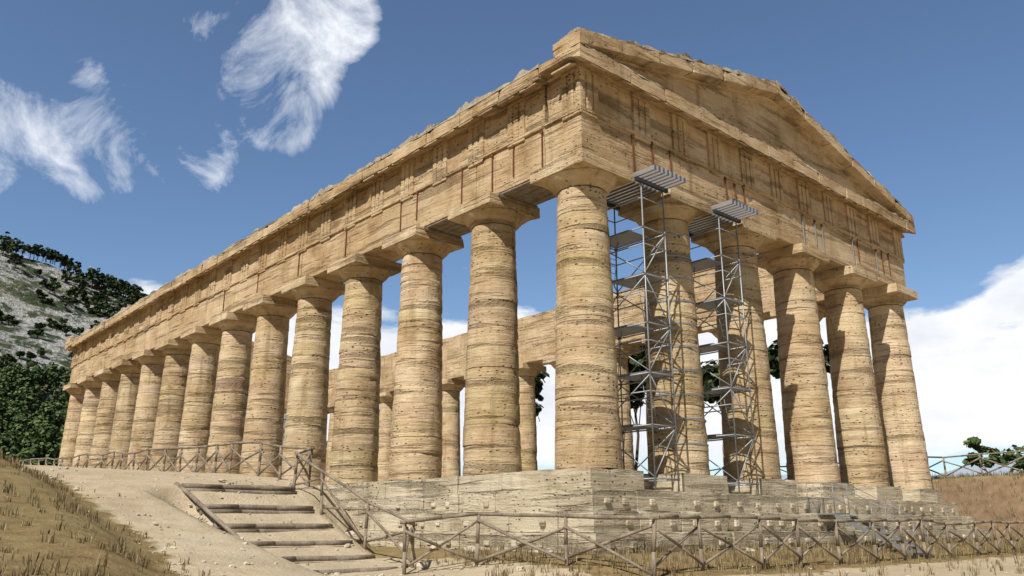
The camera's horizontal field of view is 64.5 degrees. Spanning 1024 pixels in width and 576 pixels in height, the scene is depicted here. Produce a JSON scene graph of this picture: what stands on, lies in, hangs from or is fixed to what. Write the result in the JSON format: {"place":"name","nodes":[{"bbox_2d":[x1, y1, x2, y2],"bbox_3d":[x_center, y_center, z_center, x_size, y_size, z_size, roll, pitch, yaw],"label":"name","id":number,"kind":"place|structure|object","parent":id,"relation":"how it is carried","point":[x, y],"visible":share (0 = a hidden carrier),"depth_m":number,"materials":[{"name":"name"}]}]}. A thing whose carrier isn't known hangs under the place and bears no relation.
{"place":"outdoors","nodes":[
{"label":"outdoors","id":0,"kind":"place"},
{"bbox_2d":[0,250,326,464],"bbox_3d":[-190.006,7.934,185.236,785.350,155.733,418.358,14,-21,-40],"label":"rocky hill","id":1,"kind":"structure","parent":0,"point":[21,302],"depth_m":314.05,"materials":[{"name":"stone"}]},
{"bbox_2d":[0,350,71,465],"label":"forest","id":2,"kind":"object","parent":1,"relation":"on","point":[48,429],"depth_m":192.99,"materials":[{"name":"green plant"}]},
{"bbox_2d":[0,231,147,380],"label":"ridge pines","id":3,"kind":"object","parent":1,"relation":"on","point":[121,286],"depth_m":343.63,"materials":[{"name":"green plant"}]},
{"bbox_2d":[0,458,1023,575],"bbox_3d":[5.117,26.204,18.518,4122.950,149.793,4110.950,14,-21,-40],"label":"ground","id":4,"kind":"structure","parent":0,"point":[108,486],"depth_m":19.05,"materials":[{"name":"beige soil"}]},
{"bbox_2d":[174,482,398,573],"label":"timber steps","id":5,"kind":"structure","parent":4,"relation":"on","point":[233,529],"depth_m":21.30,"materials":[{"name":"brown wood"}]},
{"bbox_2d":[0,448,1023,575],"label":"dry grass tufts","id":6,"kind":"object","parent":4,"relation":"on","point":[32,569],"visible":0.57,"depth_m":19.05,"materials":[{"name":"brown plant"}]},
{"bbox_2d":[13,441,1023,575],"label":"fence","id":7,"kind":"object","parent":4,"relation":"on","point":[412,535],"visible":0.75,"depth_m":21.05,"materials":[{"name":"brown wood"}]},
{"bbox_2d":[28,466,1021,575],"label":"loose stones","id":8,"kind":"object","parent":4,"relation":"on","point":[353,535],"visible":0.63,"depth_m":19.63,"materials":[{"name":"beige stone"}]},
{"bbox_2d":[314,467,990,553],"bbox_3d":[-8.511,14.247,49.814,26.003,2.524,60.904,14,-21,-40],"label":"stepped stone base","id":9,"kind":"object","parent":4,"relation":"on","point":[583,490],"depth_m":24.74,"materials":[{"name":"beige stone"}]},
{"bbox_2d":[58,383,85,466],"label":"column","id":10,"kind":"structure","parent":9,"relation":"on","point":[76,391],"depth_m":64.63,"materials":[{"name":"stone"}]},
{"bbox_2d":[72,375,101,467],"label":"column","id":11,"kind":"structure","parent":9,"relation":"on","point":[92,385],"depth_m":61.51,"materials":[{"name":"stone"}]},
{"bbox_2d":[88,368,120,467],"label":"column","id":12,"kind":"structure","parent":9,"relation":"on","point":[110,378],"depth_m":58.37,"materials":[{"name":"stone"}]},
{"bbox_2d":[106,359,141,469],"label":"column","id":13,"kind":"structure","parent":9,"relation":"on","point":[130,372],"depth_m":55.26,"materials":[{"name":"stone"}]},
{"bbox_2d":[65,30,915,404],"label":"entablature blocks","id":14,"kind":"structure","parent":13,"relation":"on","point":[561,140],"depth_m":33.05,"materials":[{"name":"stone"}]},
{"bbox_2d":[67,27,908,340],"bbox_3d":[-8.510,-0.850,54.268,23.980,3.445,58.880,14,-21,-40],"label":"cornice crust","id":15,"kind":"object","parent":14,"relation":"on","point":[471,105],"visible":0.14,"depth_m":31.89},
{"bbox_2d":[67,47,909,388],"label":"entablature","id":16,"kind":"structure","parent":14,"relation":"attached to","point":[767,121],"depth_m":32.51,"materials":[{"name":"stone"}]},
{"bbox_2d":[222,130,890,310],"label":"iron rods","id":17,"kind":"object","parent":14,"relation":"attached to","point":[632,137],"visible":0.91,"depth_m":30.86,"materials":[{"name":"brown"}]},
{"bbox_2d":[126,349,165,470],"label":"column","id":18,"kind":"structure","parent":9,"relation":"on","point":[152,362],"depth_m":52.14,"materials":[{"name":"stone"}]},
{"bbox_2d":[149,339,191,471],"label":"column","id":19,"kind":"structure","parent":9,"relation":"on","point":[177,354],"depth_m":49.02,"materials":[{"name":"stone"}]},
{"bbox_2d":[175,326,222,472],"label":"column","id":20,"kind":"structure","parent":9,"relation":"on","point":[205,342],"depth_m":45.91,"materials":[{"name":"stone"}]},
{"bbox_2d":[205,311,256,473],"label":"column","id":21,"kind":"structure","parent":9,"relation":"on","point":[230,400],"depth_m":42.80,"materials":[{"name":"stone"}]},
{"bbox_2d":[239,295,297,477],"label":"column","id":22,"kind":"structure","parent":9,"relation":"on","point":[264,417],"depth_m":39.63,"materials":[{"name":"stone"}]},
{"bbox_2d":[281,275,344,485],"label":"column","id":23,"kind":"structure","parent":9,"relation":"on","point":[307,403],"depth_m":36.47,"materials":[{"name":"stone"}]},
{"bbox_2d":[325,402,334,484],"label":"column","id":24,"kind":"structure","parent":9,"relation":"on","point":[331,406],"depth_m":75.08,"materials":[{"name":"stone"}]},
{"bbox_2d":[327,253,401,484],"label":"column","id":25,"kind":"structure","parent":9,"relation":"on","point":[354,450],"depth_m":33.23,"materials":[{"name":"stone"}]},
{"bbox_2d":[378,392,393,480],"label":"column","id":26,"kind":"structure","parent":9,"relation":"on","point":[385,411],"depth_m":68.71,"materials":[{"name":"stone"}]},
{"bbox_2d":[382,225,463,480],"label":"column","id":27,"kind":"structure","parent":9,"relation":"on","point":[416,450],"depth_m":30.10,"materials":[{"name":"stone"}]},
{"bbox_2d":[441,378,464,476],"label":"column","id":28,"kind":"structure","parent":9,"relation":"on","point":[451,390],"depth_m":62.55,"materials":[{"name":"stone"}]},
{"bbox_2d":[448,191,539,475],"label":"column","id":29,"kind":"structure","parent":9,"relation":"on","point":[493,222],"depth_m":27.00,"materials":[{"name":"stone"}]},
{"bbox_2d":[423,180,555,239],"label":"soffit boards","id":30,"kind":"object","parent":29,"relation":"on","point":[527,193],"visible":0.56,"depth_m":28.01,"materials":[{"name":"beige stone"}]},
{"bbox_2d":[519,362,546,470],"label":"column","id":31,"kind":"structure","parent":9,"relation":"on","point":[529,373],"depth_m":56.38,"materials":[{"name":"stone"}]},
{"bbox_2d":[542,355,555,468],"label":"column","id":32,"kind":"structure","parent":9,"relation":"on","point":[550,360],"depth_m":54.45,"materials":[{"name":"stone"}]},
{"bbox_2d":[530,149,632,468],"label":"column","id":33,"kind":"structure","parent":9,"relation":"on","point":[581,184],"depth_m":23.89,"materials":[{"name":"stone"}]},
{"bbox_2d":[616,342,640,469],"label":"column","id":34,"kind":"structure","parent":9,"relation":"on","point":[629,450],"depth_m":50.17,"materials":[{"name":"stone"}]},
{"bbox_2d":[606,164,685,491],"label":"scaffold tower","id":35,"kind":"structure","parent":9,"relation":"on","point":[649,181],"depth_m":25.89,"materials":[{"name":"silver metal"}]},
{"bbox_2d":[618,187,711,474],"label":"column","id":36,"kind":"structure","parent":9,"relation":"on","point":[683,211],"depth_m":26.61,"materials":[{"name":"stone"}]},
{"bbox_2d":[643,233,708,446],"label":"column straps","id":37,"kind":"object","parent":36,"relation":"attached to","point":[676,346],"depth_m":26.37,"materials":[{"name":"silver metal"}]},
{"bbox_2d":[701,321,723,464],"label":"column","id":38,"kind":"structure","parent":9,"relation":"on","point":[712,330],"depth_m":45.27,"materials":[{"name":"stone"}]},
{"bbox_2d":[688,199,758,494],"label":"scaffold tower","id":39,"kind":"structure","parent":9,"relation":"on","point":[728,211],"depth_m":28.45,"materials":[{"name":"silver metal"}]},
{"bbox_2d":[691,218,781,478],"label":"column","id":40,"kind":"structure","parent":9,"relation":"on","point":[753,237],"depth_m":29.32,"materials":[{"name":"stone"}]},
{"bbox_2d":[757,243,840,482],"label":"column","id":41,"kind":"structure","parent":9,"relation":"on","point":[810,448],"depth_m":32.07,"materials":[{"name":"stone"}]},
{"bbox_2d":[770,303,837,462],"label":"column","id":42,"kind":"structure","parent":9,"relation":"on","point":[821,312],"depth_m":41.81,"materials":[{"name":"stone"}]},
{"bbox_2d":[813,266,889,485],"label":"column","id":43,"kind":"structure","parent":9,"relation":"on","point":[862,458],"depth_m":34.78,"materials":[{"name":"stone"}]},
{"bbox_2d":[861,283,932,488],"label":"column","id":44,"kind":"structure","parent":9,"relation":"on","point":[903,435],"depth_m":37.51,"materials":[{"name":"stone"}]},
{"bbox_2d":[644,450,1023,479],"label":"wooden fence","id":45,"kind":"object","parent":4,"relation":"on","point":[979,459],"visible":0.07,"depth_m":41.38,"materials":[{"name":"brown wood"}]},
{"bbox_2d":[806,482,930,557],"bbox_3d":[11.698,7.632,26.880,1.040,2.365,3.511,14,-21,-40],"label":"metal stair","id":46,"kind":"object","parent":4,"relation":"on","point":[861,528],"visible":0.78,"depth_m":26.72,"materials":[{"name":"silver metal"}]},
{"bbox_2d":[962,436,1023,472],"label":"mound bushes","id":47,"kind":"object","parent":4,"relation":"on","point":[973,442],"depth_m":42.07,"materials":[{"name":"green plant"}]},
{"bbox_2d":[0,0,1023,475],"label":"sky","id":48,"kind":"structure","parent":0,"point":[141,141],"materials":[{"name":"blue"}]},
{"bbox_2d":[379,339,829,473],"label":"pine trees","id":49,"kind":"object","parent":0,"point":[709,378],"depth_m":59.48,"materials":[{"name":"green plant"}]},
{"bbox_2d":[644,459,1022,479],"bbox_3d":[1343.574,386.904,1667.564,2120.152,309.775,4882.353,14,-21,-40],"label":"mountains","id":50,"kind":"structure","parent":0,"point":[963,471],"depth_m":2642.24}
]}

